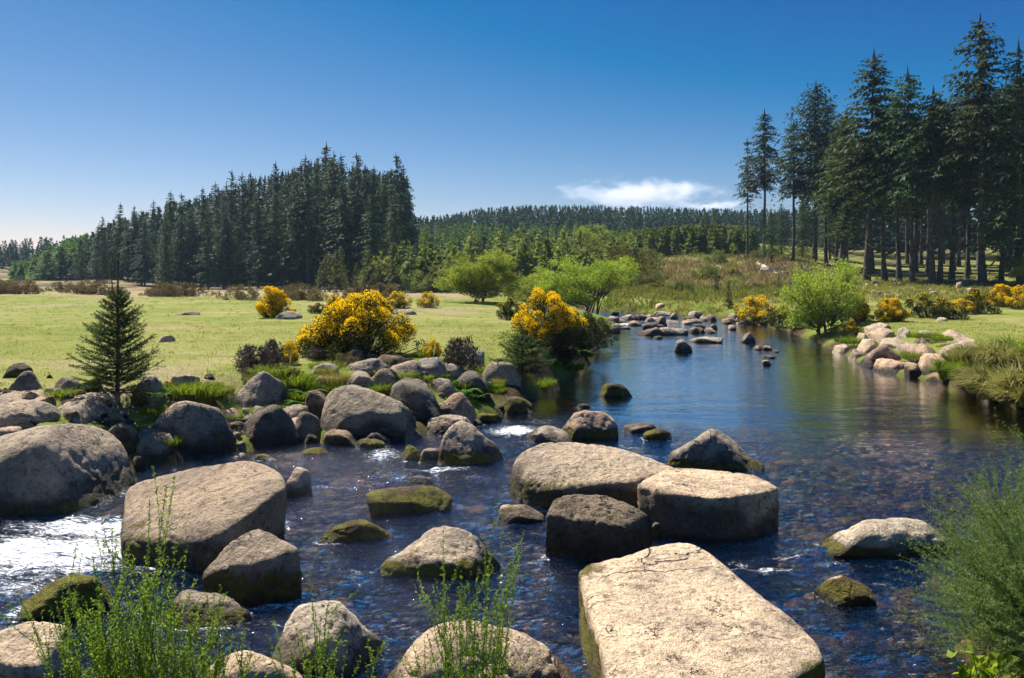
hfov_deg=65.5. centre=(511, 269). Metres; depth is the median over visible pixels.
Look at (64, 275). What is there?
wood interior
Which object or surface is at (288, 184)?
spruce tree
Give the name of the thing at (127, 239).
spruce tree
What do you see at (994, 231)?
spruce tree
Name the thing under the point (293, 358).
gorse bush
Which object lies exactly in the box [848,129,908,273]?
spruce tree
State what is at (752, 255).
scrub bush
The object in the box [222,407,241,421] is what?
stone
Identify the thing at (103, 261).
spruce tree
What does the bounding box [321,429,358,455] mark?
stone
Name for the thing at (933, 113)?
spruce tree
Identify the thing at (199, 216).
spruce tree
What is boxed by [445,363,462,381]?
boulder
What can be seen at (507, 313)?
gorse bush
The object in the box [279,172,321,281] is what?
spruce tree
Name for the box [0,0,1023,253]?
sky
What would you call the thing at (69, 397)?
stone
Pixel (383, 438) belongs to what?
boulder
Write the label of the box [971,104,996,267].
spruce tree
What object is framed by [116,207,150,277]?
spruce tree
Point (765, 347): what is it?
stone
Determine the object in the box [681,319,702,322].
stone
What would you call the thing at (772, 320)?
gorse bush
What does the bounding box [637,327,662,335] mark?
rock
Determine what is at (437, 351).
gorse bush
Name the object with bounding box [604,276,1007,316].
rough grass
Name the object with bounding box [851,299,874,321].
gorse bush
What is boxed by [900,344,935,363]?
boulder
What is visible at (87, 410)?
boulder
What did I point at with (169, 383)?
heather bush
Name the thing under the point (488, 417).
stone
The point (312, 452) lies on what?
stone
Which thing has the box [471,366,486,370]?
grass clump
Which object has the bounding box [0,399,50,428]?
boulder
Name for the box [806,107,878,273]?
spruce tree
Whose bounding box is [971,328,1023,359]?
grass tussock
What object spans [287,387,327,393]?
fern
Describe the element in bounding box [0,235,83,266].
distant forest
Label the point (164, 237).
spruce tree
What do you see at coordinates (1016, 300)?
gorse bush
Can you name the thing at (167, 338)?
stone
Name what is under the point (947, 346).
boulder
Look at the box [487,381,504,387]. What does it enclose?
grass clump
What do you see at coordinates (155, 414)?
grass clump
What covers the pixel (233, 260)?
spruce tree
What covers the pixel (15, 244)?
spruce tree
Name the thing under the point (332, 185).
spruce tree
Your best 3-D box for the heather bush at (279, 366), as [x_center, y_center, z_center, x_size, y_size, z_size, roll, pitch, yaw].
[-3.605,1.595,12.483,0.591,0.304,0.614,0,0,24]
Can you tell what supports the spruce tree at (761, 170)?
on the ground at (214, 311)
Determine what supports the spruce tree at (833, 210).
on the ground at (214, 311)
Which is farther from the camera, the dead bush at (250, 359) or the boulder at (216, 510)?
the dead bush at (250, 359)
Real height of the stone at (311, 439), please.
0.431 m
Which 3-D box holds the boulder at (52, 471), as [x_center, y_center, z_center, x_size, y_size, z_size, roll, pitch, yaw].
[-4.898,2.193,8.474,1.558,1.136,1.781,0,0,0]
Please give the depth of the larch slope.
142.32 m
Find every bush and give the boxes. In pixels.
[0,278,43,294]
[0,279,18,292]
[0,283,15,293]
[44,280,70,291]
[57,282,88,292]
[64,283,95,293]
[74,279,115,294]
[101,286,130,294]
[138,283,166,295]
[146,283,186,296]
[149,284,189,296]
[151,281,181,290]
[163,381,175,389]
[173,282,214,296]
[213,283,260,300]
[231,343,281,372]
[241,369,256,381]
[246,364,265,371]
[254,285,296,317]
[257,337,286,365]
[263,285,300,299]
[266,288,300,300]
[269,362,300,377]
[276,339,299,364]
[285,289,428,361]
[286,283,319,299]
[286,283,321,299]
[290,368,304,376]
[304,289,328,300]
[308,303,325,313]
[308,347,327,360]
[330,285,365,299]
[332,351,361,365]
[352,280,395,295]
[358,261,402,291]
[359,261,410,291]
[361,289,386,296]
[368,367,380,377]
[374,282,408,299]
[386,291,411,307]
[396,269,433,292]
[416,264,462,292]
[416,291,439,307]
[422,338,442,357]
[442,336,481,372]
[496,297,524,319]
[499,285,595,350]
[501,270,523,289]
[581,250,608,263]
[582,241,605,258]
[586,244,648,284]
[589,234,604,242]
[607,233,647,261]
[622,270,650,287]
[637,247,648,269]
[637,254,665,274]
[640,268,664,283]
[647,248,668,260]
[650,281,664,288]
[667,278,695,290]
[668,280,690,291]
[689,261,721,279]
[694,274,706,281]
[703,249,730,263]
[728,269,740,275]
[733,294,776,324]
[744,249,763,259]
[749,282,765,288]
[767,304,789,328]
[774,256,871,334]
[834,319,864,343]
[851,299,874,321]
[873,298,910,321]
[876,407,1023,677]
[902,292,954,318]
[928,298,970,319]
[952,298,977,313]
[964,287,1001,313]
[988,284,1013,306]
[998,284,1023,309]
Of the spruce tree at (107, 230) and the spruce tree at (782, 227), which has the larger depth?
the spruce tree at (107, 230)
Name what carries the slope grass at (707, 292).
on the ground at (214, 311)
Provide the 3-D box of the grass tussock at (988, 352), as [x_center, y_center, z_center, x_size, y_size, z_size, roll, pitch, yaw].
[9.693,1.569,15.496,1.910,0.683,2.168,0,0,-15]
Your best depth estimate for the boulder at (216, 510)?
6.62 m
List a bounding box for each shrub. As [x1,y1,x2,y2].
[547,332,586,364]
[564,310,613,352]
[591,317,617,344]
[785,314,807,330]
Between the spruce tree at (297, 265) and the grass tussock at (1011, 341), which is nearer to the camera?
the grass tussock at (1011, 341)
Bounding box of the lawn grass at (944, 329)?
[723,303,1023,361]
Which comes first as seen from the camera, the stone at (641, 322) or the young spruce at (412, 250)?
the stone at (641, 322)
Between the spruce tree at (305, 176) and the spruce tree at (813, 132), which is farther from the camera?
the spruce tree at (305, 176)
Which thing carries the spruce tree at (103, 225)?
on the ground at (214, 311)
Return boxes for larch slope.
[7,233,89,280]
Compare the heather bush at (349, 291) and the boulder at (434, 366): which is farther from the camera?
the heather bush at (349, 291)
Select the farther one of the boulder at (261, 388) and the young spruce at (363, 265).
the young spruce at (363, 265)
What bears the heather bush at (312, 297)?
on the ground at (214, 311)
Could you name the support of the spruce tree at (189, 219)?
on the ground at (214, 311)
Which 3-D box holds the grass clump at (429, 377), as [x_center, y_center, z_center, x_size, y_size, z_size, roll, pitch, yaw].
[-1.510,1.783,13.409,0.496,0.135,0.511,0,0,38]
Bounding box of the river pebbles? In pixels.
[0,426,1022,677]
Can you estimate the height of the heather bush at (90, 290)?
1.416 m
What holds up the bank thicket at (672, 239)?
on the ground at (214, 311)
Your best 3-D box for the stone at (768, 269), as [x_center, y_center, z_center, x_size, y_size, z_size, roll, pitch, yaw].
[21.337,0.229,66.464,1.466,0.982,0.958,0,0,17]
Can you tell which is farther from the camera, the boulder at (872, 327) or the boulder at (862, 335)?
the boulder at (872, 327)
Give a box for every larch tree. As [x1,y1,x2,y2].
[25,250,62,280]
[27,263,44,280]
[31,253,56,280]
[37,245,70,280]
[49,247,83,280]
[57,250,90,280]
[64,240,95,280]
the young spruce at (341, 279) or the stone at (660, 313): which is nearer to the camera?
the stone at (660, 313)
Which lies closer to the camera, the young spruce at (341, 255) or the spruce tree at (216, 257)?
the young spruce at (341, 255)
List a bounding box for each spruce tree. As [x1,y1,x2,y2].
[7,243,18,265]
[10,241,21,260]
[14,248,19,260]
[66,244,88,280]
[74,247,91,281]
[82,236,92,279]
[83,228,112,279]
[83,242,91,279]
[84,232,109,279]
[89,217,112,279]
[92,232,112,281]
[101,225,126,279]
[104,220,111,278]
[108,203,126,279]
[109,217,129,277]
[115,219,132,280]
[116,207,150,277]
[117,210,142,272]
[121,224,142,280]
[126,222,157,279]
[126,229,154,285]
[131,223,155,285]
[137,214,156,279]
[139,210,147,229]
[146,199,161,280]
[146,212,174,278]
[146,217,185,283]
[149,215,179,282]
[152,190,179,283]
[154,202,184,280]
[162,227,192,284]
[169,192,198,285]
[171,211,202,283]
[173,217,208,285]
[178,221,203,285]
[179,212,195,281]
[187,189,214,283]
[187,216,221,288]
[187,220,208,286]
[193,195,211,246]
[196,202,212,282]
[199,205,233,286]
[200,213,229,284]
[204,182,229,283]
[207,213,245,288]
[209,204,241,287]
[211,197,237,279]
[211,214,246,287]
[214,171,251,285]
[217,183,237,233]
[221,196,246,283]
[229,174,254,283]
[231,194,264,285]
[232,177,262,282]
[232,185,245,281]
[232,207,259,285]
[233,171,260,283]
[234,180,278,284]
[237,201,276,287]
[246,202,282,287]
[251,190,299,286]
[252,162,293,284]
[253,199,295,286]
[256,176,270,281]
[262,174,284,276]
[269,180,326,286]
[274,188,308,286]
[276,176,294,284]
[276,182,285,284]
[278,171,293,283]
[278,187,312,246]
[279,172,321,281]
[281,178,326,286]
[283,189,320,283]
[285,153,326,283]
[285,170,301,283]
[291,167,338,285]
[292,165,312,281]
[303,168,336,286]
[308,176,364,283]
[309,154,347,283]
[310,141,334,256]
[312,159,352,278]
[318,183,361,246]
[319,156,356,272]
[319,177,384,285]
[337,151,373,271]
[340,187,382,281]
[343,184,378,274]
[352,195,387,269]
[358,167,378,255]
[364,174,380,214]
[365,168,387,228]
[366,194,384,245]
[367,176,392,255]
[375,192,420,258]
[376,190,390,255]
[380,190,407,258]
[380,192,406,255]
[381,170,417,242]
[382,155,421,225]
[397,163,422,245]
[399,180,420,253]
[732,139,761,255]
[735,107,787,257]
[753,209,790,261]
[759,82,853,265]
[766,119,818,261]
[767,203,797,252]
[784,202,812,256]
[799,93,840,263]
[805,156,860,270]
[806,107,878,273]
[806,201,852,258]
[812,123,856,244]
[814,50,929,281]
[818,218,848,257]
[820,121,863,264]
[821,202,867,282]
[832,109,919,280]
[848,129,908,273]
[860,100,927,279]
[861,65,960,283]
[874,85,983,284]
[879,146,944,271]
[886,111,920,255]
[890,110,976,251]
[892,95,985,283]
[901,146,914,263]
[913,12,1023,283]
[913,132,946,273]
[915,204,925,263]
[922,103,998,279]
[934,116,1001,274]
[939,38,1023,285]
[941,82,1007,279]
[941,195,950,263]
[941,201,963,266]
[943,200,962,270]
[964,143,1023,254]
[969,94,1023,280]
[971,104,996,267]
[975,198,1011,264]
[978,82,1023,270]
[987,71,1023,271]
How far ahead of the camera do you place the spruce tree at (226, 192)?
117.97 m
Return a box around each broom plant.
[0,466,227,677]
[163,584,268,677]
[263,565,387,677]
[398,493,530,677]
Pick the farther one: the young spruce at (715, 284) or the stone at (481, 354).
the young spruce at (715, 284)
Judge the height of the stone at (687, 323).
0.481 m
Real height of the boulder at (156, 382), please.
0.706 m
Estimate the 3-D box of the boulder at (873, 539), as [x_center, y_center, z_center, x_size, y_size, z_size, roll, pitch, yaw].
[3.230,2.445,6.845,1.173,0.594,0.490,0,0,0]
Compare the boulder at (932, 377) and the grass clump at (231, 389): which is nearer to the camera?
the grass clump at (231, 389)
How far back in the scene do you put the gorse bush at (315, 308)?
29.34 m
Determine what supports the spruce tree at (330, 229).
on the ground at (214, 311)
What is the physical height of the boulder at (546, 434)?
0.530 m
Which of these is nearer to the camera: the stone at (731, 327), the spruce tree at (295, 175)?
the stone at (731, 327)
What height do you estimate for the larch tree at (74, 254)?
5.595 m
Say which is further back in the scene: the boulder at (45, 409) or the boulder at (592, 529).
the boulder at (45, 409)
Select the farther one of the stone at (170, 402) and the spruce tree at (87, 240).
the spruce tree at (87, 240)
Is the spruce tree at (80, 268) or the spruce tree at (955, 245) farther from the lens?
the spruce tree at (80, 268)
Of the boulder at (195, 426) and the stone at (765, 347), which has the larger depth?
the stone at (765, 347)
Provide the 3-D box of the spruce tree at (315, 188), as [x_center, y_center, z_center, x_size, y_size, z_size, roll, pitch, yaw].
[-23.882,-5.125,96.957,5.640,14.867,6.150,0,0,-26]
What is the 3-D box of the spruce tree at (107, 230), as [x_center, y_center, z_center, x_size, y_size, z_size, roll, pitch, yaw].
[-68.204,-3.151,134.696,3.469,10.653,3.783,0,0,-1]
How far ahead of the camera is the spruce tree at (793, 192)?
78.28 m
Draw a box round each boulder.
[0,389,54,404]
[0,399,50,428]
[0,423,134,538]
[0,425,21,435]
[0,621,81,677]
[3,362,32,377]
[6,574,116,664]
[8,371,41,389]
[22,392,38,398]
[32,402,60,419]
[59,391,117,422]
[61,397,83,404]
[62,411,78,420]
[107,418,128,427]
[108,410,127,420]
[108,423,138,454]
[120,461,286,612]
[131,394,146,406]
[135,376,164,401]
[136,427,178,461]
[151,401,235,458]
[152,589,255,666]
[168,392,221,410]
[202,529,302,631]
[207,650,302,677]
[228,421,245,434]
[234,371,290,407]
[244,406,263,420]
[245,404,300,454]
[272,600,384,677]
[284,404,308,418]
[295,411,320,441]
[305,390,326,419]
[320,385,415,450]
[346,371,373,387]
[347,358,396,378]
[365,485,452,549]
[367,433,389,453]
[371,368,394,393]
[377,354,406,367]
[380,526,503,617]
[388,620,573,677]
[389,378,441,424]
[391,360,421,378]
[403,421,423,449]
[417,357,444,377]
[427,415,470,439]
[431,378,457,396]
[435,420,506,492]
[438,402,450,414]
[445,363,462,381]
[445,392,475,424]
[453,370,490,402]
[482,362,520,386]
[501,396,532,422]
[509,442,672,522]
[525,425,571,449]
[545,494,651,607]
[562,410,619,447]
[667,429,763,477]
[817,518,959,593]
[832,344,848,353]
[848,350,863,359]
[855,333,867,344]
[857,339,878,353]
[858,344,900,368]
[863,323,890,333]
[867,328,894,341]
[872,358,904,374]
[879,338,903,348]
[896,342,918,350]
[897,327,909,338]
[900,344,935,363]
[904,362,919,377]
[916,330,935,342]
[918,353,946,375]
[926,372,948,382]
[938,342,973,361]
[939,330,975,342]
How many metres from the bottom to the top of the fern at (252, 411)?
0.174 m
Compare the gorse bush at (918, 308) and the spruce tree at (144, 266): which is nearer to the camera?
the gorse bush at (918, 308)
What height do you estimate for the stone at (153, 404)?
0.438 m
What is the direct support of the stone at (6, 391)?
on the ground at (214, 311)
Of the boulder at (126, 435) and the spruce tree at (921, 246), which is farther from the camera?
the spruce tree at (921, 246)
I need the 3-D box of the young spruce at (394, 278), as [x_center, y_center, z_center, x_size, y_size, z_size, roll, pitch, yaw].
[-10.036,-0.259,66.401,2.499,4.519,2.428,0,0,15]
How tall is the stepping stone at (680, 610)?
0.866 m
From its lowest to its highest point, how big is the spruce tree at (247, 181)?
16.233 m
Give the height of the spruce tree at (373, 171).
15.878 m
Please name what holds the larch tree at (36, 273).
on the ground at (214, 311)
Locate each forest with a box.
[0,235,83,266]
[413,220,750,252]
[415,204,821,244]
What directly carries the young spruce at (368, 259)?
on the ground at (214, 311)
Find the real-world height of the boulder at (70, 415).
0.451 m
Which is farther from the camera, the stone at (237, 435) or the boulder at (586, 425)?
the boulder at (586, 425)
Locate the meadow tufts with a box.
[0,294,571,376]
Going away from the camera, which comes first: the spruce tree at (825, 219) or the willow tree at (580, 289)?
the willow tree at (580, 289)
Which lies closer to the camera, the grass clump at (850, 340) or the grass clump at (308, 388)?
the grass clump at (308, 388)
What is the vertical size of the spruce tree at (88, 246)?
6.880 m
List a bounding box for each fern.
[137,389,173,397]
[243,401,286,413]
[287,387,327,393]
[297,377,326,386]
[318,382,347,389]
[452,381,470,389]
[455,387,483,392]
[465,393,489,397]
[552,360,568,366]
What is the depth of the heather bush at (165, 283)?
55.30 m
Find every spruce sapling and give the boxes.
[66,250,165,401]
[488,323,556,376]
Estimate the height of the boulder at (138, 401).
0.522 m
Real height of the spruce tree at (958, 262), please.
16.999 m
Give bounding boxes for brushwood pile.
[769,259,818,272]
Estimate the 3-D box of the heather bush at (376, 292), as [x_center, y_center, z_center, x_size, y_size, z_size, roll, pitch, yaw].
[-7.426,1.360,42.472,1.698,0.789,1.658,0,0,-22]
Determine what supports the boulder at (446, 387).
on the ground at (214, 311)
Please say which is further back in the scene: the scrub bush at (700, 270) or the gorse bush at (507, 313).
the scrub bush at (700, 270)
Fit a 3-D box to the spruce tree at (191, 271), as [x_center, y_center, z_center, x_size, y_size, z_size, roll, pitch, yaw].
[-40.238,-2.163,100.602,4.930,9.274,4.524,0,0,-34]
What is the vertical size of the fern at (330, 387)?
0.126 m
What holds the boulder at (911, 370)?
on the ground at (214, 311)
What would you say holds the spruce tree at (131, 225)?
on the ground at (214, 311)
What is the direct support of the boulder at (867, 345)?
on the ground at (214, 311)
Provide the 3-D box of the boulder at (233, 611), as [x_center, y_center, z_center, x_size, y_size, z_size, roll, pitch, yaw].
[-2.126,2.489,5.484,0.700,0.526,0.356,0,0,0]
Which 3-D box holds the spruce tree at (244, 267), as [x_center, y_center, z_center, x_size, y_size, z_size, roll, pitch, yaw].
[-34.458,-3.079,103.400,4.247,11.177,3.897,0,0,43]
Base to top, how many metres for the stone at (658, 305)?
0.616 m
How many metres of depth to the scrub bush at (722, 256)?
81.67 m
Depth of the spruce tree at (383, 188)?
100.05 m
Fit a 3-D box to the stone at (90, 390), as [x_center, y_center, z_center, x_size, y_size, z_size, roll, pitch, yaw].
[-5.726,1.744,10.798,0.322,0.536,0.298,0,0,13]
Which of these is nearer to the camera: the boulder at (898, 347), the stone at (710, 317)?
the boulder at (898, 347)
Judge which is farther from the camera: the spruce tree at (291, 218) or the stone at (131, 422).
the spruce tree at (291, 218)
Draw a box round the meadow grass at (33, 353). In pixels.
[0,322,519,406]
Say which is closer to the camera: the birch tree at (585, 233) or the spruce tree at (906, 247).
the spruce tree at (906, 247)
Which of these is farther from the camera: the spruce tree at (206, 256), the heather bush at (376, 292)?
the spruce tree at (206, 256)
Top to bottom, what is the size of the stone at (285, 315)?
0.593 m
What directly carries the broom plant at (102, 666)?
on the ground at (214, 311)
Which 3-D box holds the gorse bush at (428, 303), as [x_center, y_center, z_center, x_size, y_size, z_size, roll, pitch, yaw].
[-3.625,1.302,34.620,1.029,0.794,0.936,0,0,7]
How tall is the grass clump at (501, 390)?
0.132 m
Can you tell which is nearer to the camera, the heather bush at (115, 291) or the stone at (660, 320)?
the stone at (660, 320)
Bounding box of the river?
[0,310,1023,677]
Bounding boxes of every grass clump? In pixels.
[39,386,83,398]
[129,384,160,395]
[134,403,170,414]
[149,404,170,417]
[157,434,184,445]
[161,377,216,395]
[185,382,232,397]
[214,382,238,393]
[225,411,243,419]
[239,367,281,382]
[244,361,293,376]
[275,369,317,386]
[280,400,304,403]
[281,386,322,400]
[296,371,329,382]
[301,385,318,390]
[304,359,343,368]
[312,364,339,374]
[314,366,352,384]
[364,382,390,390]
[396,370,418,378]
[411,350,430,356]
[417,372,433,380]
[430,373,451,378]
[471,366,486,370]
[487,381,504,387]
[488,386,507,392]
[489,377,507,383]
[536,376,558,387]
[563,361,588,370]
[582,350,595,356]
[836,335,865,343]
[899,350,931,358]
[905,331,919,337]
[915,331,945,337]
[929,334,955,340]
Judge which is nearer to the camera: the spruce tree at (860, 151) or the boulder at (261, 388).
the boulder at (261, 388)
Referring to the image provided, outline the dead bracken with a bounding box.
[633,250,819,288]
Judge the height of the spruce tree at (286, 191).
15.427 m
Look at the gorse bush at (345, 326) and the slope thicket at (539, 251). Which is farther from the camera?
the slope thicket at (539, 251)
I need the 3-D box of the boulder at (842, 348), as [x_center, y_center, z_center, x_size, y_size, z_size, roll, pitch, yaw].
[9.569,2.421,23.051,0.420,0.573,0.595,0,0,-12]
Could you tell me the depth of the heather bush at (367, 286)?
44.83 m
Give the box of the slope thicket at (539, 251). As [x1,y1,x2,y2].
[365,225,642,291]
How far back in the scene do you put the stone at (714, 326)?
32.08 m
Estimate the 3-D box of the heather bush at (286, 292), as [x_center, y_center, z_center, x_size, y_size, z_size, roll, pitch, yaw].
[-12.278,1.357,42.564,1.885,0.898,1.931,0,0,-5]
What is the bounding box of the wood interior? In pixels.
[54,157,423,280]
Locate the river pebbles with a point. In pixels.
(360, 486)
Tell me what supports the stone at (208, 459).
on the ground at (214, 311)
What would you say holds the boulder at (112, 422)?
on the ground at (214, 311)
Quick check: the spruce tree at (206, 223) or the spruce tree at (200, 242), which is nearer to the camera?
the spruce tree at (200, 242)
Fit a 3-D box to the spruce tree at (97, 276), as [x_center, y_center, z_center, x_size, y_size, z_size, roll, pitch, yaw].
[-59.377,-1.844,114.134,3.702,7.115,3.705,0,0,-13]
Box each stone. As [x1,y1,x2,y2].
[2,389,11,393]
[44,396,55,403]
[54,376,80,390]
[63,394,74,399]
[74,390,85,394]
[80,379,101,392]
[95,417,102,422]
[100,413,108,418]
[101,417,109,424]
[105,400,111,407]
[128,419,134,426]
[133,456,147,476]
[147,401,160,409]
[158,335,175,341]
[167,401,176,406]
[171,374,199,387]
[176,311,200,314]
[201,455,214,466]
[204,373,214,379]
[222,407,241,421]
[233,432,240,438]
[235,418,245,422]
[236,441,245,451]
[242,408,251,414]
[251,454,277,471]
[275,311,302,319]
[286,467,314,529]
[297,447,329,475]
[304,434,317,448]
[311,363,338,374]
[315,519,398,580]
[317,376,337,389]
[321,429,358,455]
[355,438,385,461]
[393,309,416,314]
[402,444,420,484]
[407,476,432,485]
[419,448,438,485]
[466,349,484,366]
[473,420,482,431]
[477,412,505,431]
[497,404,503,410]
[499,504,545,555]
[577,403,590,409]
[578,543,824,677]
[599,383,632,415]
[607,316,619,322]
[610,311,618,315]
[610,326,619,332]
[620,314,634,320]
[621,423,655,451]
[623,320,646,324]
[628,320,641,325]
[636,314,646,319]
[637,468,778,583]
[642,429,671,463]
[645,313,655,317]
[645,317,653,321]
[651,522,662,546]
[653,311,670,316]
[655,303,664,309]
[655,316,666,325]
[666,320,678,323]
[670,313,677,319]
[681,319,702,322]
[682,321,692,324]
[687,311,701,318]
[688,327,703,332]
[693,324,704,327]
[704,327,716,332]
[706,314,716,320]
[710,324,716,329]
[721,319,731,323]
[728,313,737,318]
[728,325,735,329]
[752,345,762,349]
[759,267,773,273]
[760,354,775,357]
[762,360,770,364]
[763,345,771,349]
[813,575,877,639]
[840,631,874,655]
[936,317,947,321]
[956,282,961,288]
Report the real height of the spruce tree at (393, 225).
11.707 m
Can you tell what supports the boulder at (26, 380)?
on the ground at (214, 311)
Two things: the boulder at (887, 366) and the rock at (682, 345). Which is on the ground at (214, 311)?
the boulder at (887, 366)
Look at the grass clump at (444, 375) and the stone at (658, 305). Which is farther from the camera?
the stone at (658, 305)
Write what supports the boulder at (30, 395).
on the ground at (214, 311)
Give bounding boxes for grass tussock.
[923,351,1022,380]
[933,337,998,362]
[945,347,1023,394]
[951,333,1023,370]
[955,350,1023,406]
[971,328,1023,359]
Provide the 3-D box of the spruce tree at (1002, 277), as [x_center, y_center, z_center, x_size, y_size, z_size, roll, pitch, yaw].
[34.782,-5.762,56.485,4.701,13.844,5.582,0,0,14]
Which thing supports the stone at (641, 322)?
on the ground at (214, 311)
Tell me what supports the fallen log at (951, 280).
on the ground at (214, 311)
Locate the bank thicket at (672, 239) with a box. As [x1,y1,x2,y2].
[627,224,760,255]
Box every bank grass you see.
[0,330,570,456]
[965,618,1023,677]
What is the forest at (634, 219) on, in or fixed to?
on the ground at (214, 311)
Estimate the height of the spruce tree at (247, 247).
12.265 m
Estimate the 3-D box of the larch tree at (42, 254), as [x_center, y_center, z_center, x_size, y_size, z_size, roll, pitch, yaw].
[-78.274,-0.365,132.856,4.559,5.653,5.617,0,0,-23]
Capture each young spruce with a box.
[314,254,335,290]
[314,266,325,290]
[316,255,333,291]
[324,249,348,291]
[330,247,350,290]
[334,265,347,290]
[350,263,359,289]
[354,249,374,286]
[357,266,368,290]
[358,250,375,286]
[382,242,406,289]
[398,251,404,289]
[408,245,418,283]
[463,240,476,262]
[699,216,707,233]
[710,270,720,290]
[711,214,716,227]
[722,281,735,308]
[775,273,780,287]
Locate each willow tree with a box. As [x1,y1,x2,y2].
[430,246,524,302]
[502,272,544,303]
[530,254,644,313]
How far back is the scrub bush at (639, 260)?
63.56 m
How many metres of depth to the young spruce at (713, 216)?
107.82 m
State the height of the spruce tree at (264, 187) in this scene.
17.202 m
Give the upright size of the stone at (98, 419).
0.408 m
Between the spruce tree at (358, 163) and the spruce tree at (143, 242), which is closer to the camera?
the spruce tree at (358, 163)
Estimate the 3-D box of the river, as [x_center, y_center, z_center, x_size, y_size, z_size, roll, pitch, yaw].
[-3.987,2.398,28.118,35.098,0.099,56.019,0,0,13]
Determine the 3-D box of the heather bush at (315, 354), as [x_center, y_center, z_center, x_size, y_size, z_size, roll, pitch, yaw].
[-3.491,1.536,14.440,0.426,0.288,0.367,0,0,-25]
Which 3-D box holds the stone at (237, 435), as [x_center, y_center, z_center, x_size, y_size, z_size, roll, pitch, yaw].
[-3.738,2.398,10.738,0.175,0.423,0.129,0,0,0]
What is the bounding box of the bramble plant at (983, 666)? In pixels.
[946,641,1017,677]
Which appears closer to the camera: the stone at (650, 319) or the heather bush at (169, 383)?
the heather bush at (169, 383)
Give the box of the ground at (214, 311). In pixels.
[0,243,1023,677]
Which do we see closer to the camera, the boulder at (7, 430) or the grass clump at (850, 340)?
the boulder at (7, 430)
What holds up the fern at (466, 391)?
on the ground at (214, 311)
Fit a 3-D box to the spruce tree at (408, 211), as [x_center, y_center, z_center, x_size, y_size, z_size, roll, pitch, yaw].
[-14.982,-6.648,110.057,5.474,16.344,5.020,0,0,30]
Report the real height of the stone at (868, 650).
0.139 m
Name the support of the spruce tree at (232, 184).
on the ground at (214, 311)
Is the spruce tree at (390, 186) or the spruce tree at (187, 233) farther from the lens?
the spruce tree at (187, 233)
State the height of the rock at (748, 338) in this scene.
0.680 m
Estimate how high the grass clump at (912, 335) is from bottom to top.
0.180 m
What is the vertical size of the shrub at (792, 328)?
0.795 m
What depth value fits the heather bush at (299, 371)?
12.55 m
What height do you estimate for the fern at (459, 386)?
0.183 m
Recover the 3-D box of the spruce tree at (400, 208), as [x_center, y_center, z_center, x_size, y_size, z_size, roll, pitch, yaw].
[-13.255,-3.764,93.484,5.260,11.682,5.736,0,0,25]
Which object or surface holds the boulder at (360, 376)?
on the ground at (214, 311)
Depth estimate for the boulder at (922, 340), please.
20.27 m
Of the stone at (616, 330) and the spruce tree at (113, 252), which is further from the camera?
the spruce tree at (113, 252)
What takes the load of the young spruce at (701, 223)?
on the ground at (214, 311)
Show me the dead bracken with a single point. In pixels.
(754, 265)
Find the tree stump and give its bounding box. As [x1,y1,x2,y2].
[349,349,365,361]
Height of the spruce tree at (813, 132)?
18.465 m
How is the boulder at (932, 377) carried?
on the ground at (214, 311)
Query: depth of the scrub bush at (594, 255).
71.43 m
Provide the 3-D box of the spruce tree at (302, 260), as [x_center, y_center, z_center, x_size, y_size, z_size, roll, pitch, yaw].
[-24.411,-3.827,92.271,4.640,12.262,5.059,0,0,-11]
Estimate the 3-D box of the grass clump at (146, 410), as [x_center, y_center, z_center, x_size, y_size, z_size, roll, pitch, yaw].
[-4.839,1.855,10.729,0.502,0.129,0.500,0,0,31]
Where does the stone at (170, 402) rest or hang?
on the ground at (214, 311)
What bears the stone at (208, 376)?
on the ground at (214, 311)
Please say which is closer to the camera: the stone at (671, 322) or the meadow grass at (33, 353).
the meadow grass at (33, 353)
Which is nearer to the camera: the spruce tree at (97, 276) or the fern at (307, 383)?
the fern at (307, 383)
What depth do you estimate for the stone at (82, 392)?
10.55 m
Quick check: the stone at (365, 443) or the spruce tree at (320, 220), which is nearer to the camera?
the stone at (365, 443)
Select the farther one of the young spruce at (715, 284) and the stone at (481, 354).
the young spruce at (715, 284)
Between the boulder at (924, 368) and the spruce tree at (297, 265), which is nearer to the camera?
the boulder at (924, 368)
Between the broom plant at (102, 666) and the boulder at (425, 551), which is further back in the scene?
the boulder at (425, 551)
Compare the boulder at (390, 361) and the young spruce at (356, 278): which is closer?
the boulder at (390, 361)
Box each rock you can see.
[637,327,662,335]
[641,323,659,328]
[660,327,687,334]
[674,339,692,351]
[688,337,722,342]
[741,333,755,342]
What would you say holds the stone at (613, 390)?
on the ground at (214, 311)
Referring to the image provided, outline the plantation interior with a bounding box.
[789,156,1023,257]
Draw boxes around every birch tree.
[571,223,612,241]
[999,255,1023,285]
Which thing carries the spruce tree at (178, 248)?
on the ground at (214, 311)
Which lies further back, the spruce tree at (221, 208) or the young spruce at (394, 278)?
the spruce tree at (221, 208)
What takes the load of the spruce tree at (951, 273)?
on the ground at (214, 311)
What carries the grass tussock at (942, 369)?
on the ground at (214, 311)
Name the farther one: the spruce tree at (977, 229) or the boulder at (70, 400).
the spruce tree at (977, 229)
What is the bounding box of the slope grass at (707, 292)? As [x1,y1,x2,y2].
[596,247,819,316]
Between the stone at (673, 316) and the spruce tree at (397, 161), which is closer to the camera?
the stone at (673, 316)
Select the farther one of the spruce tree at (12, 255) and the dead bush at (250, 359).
the spruce tree at (12, 255)
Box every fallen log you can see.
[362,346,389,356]
[757,253,780,273]
[922,272,998,282]
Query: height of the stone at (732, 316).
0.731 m
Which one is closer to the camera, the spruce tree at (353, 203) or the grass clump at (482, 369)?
the grass clump at (482, 369)
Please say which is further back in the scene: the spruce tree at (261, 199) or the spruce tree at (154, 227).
the spruce tree at (154, 227)
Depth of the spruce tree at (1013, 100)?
70.58 m
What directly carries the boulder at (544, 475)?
in the river

